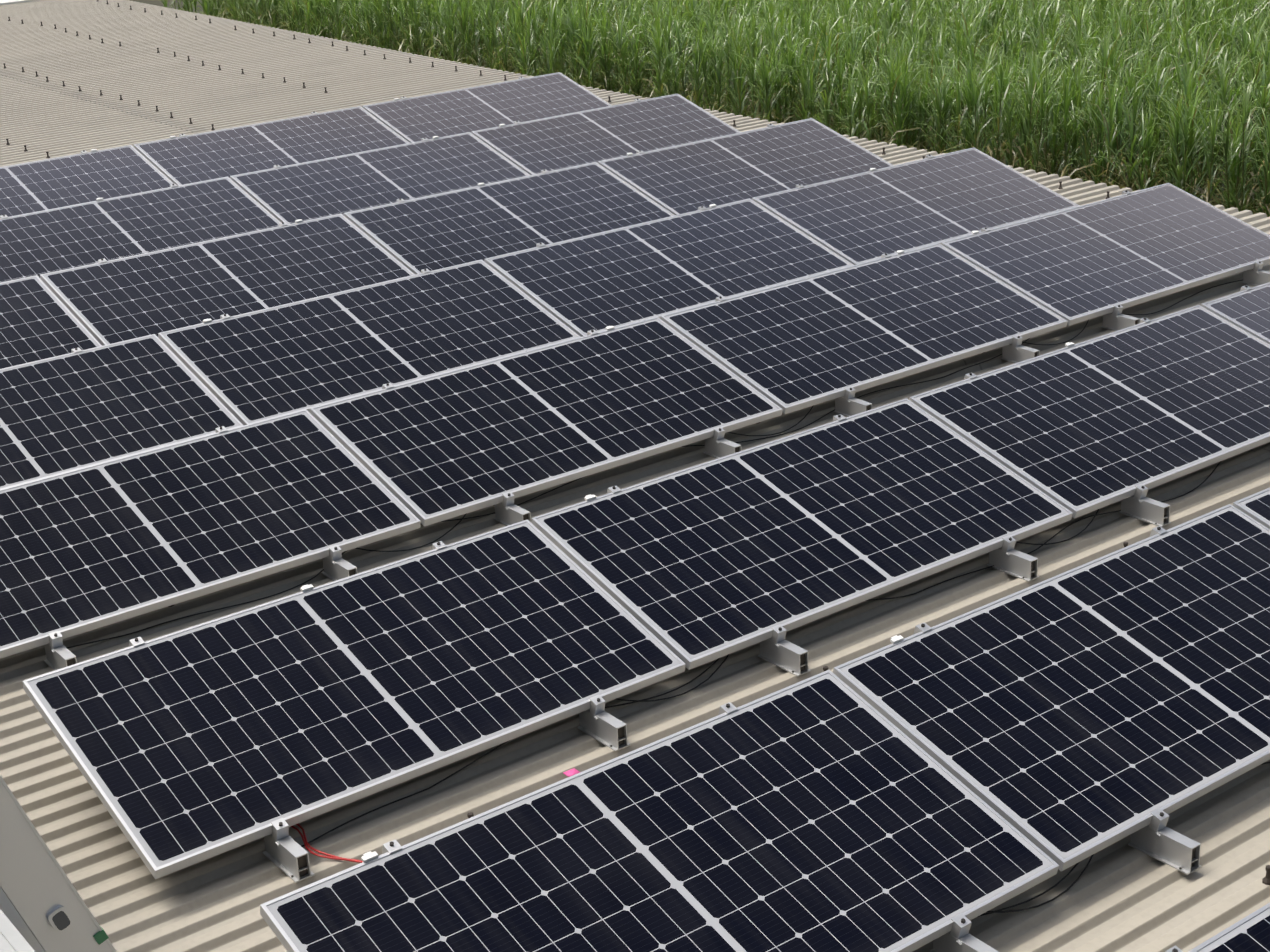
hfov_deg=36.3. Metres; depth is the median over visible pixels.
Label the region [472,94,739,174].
pv module
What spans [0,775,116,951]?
roof capping
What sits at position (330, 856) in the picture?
cables and leads
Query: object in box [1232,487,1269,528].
pv module
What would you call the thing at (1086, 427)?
pv module
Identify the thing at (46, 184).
pv module
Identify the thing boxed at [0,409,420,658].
pv module
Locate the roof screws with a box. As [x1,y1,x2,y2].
[4,0,1269,884]
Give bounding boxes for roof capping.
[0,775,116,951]
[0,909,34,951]
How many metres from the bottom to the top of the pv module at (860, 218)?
0.035 m
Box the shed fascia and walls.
[0,0,39,4]
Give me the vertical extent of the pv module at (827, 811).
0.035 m
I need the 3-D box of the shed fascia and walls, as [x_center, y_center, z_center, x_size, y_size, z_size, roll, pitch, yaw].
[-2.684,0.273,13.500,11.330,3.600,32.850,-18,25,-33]
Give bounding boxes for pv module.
[0,145,173,216]
[0,176,280,282]
[0,275,101,368]
[0,334,243,488]
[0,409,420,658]
[23,519,685,878]
[40,214,414,345]
[133,106,408,185]
[158,259,579,424]
[230,132,528,223]
[260,670,1058,951]
[310,317,782,526]
[344,162,673,273]
[362,72,611,142]
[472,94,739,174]
[484,198,852,336]
[531,398,1072,669]
[598,118,893,214]
[660,243,1067,413]
[752,147,1079,264]
[833,504,1269,870]
[909,305,1269,518]
[941,183,1269,325]
[1188,903,1269,951]
[1201,282,1269,344]
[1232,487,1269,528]
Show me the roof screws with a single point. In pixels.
(481, 75)
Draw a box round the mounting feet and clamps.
[0,76,1269,951]
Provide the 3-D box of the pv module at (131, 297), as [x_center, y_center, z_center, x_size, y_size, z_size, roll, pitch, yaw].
[-2.391,-1.171,11.592,2.000,0.035,1.000,-18,41,-33]
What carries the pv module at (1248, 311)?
in the mounting feet and clamps
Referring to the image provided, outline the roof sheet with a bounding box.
[0,0,1269,951]
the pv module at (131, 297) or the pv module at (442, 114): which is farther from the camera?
the pv module at (442, 114)
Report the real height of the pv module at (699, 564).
0.035 m
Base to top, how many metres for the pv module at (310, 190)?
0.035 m
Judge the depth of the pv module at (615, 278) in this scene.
11.38 m
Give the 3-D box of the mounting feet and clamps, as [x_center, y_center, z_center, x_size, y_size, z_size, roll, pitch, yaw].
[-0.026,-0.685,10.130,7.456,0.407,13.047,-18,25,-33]
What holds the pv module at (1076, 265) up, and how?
in the mounting feet and clamps
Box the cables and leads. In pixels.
[66,280,1269,916]
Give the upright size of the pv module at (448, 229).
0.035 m
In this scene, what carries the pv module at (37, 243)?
in the mounting feet and clamps
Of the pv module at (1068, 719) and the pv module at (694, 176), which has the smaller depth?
the pv module at (1068, 719)
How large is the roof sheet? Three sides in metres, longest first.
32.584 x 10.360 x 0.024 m
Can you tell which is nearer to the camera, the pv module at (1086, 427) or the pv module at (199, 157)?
the pv module at (1086, 427)
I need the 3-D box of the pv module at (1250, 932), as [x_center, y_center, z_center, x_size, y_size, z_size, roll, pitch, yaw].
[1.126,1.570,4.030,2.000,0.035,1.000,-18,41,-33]
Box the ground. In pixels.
[130,0,1262,212]
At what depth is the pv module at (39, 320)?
10.87 m
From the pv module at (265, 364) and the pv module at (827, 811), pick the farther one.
the pv module at (265, 364)
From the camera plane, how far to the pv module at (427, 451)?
8.99 m
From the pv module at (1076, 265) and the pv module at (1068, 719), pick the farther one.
the pv module at (1076, 265)
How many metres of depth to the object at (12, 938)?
2.20 m
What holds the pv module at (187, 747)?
in the mounting feet and clamps
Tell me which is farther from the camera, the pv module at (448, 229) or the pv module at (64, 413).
the pv module at (448, 229)
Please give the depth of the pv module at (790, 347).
10.10 m

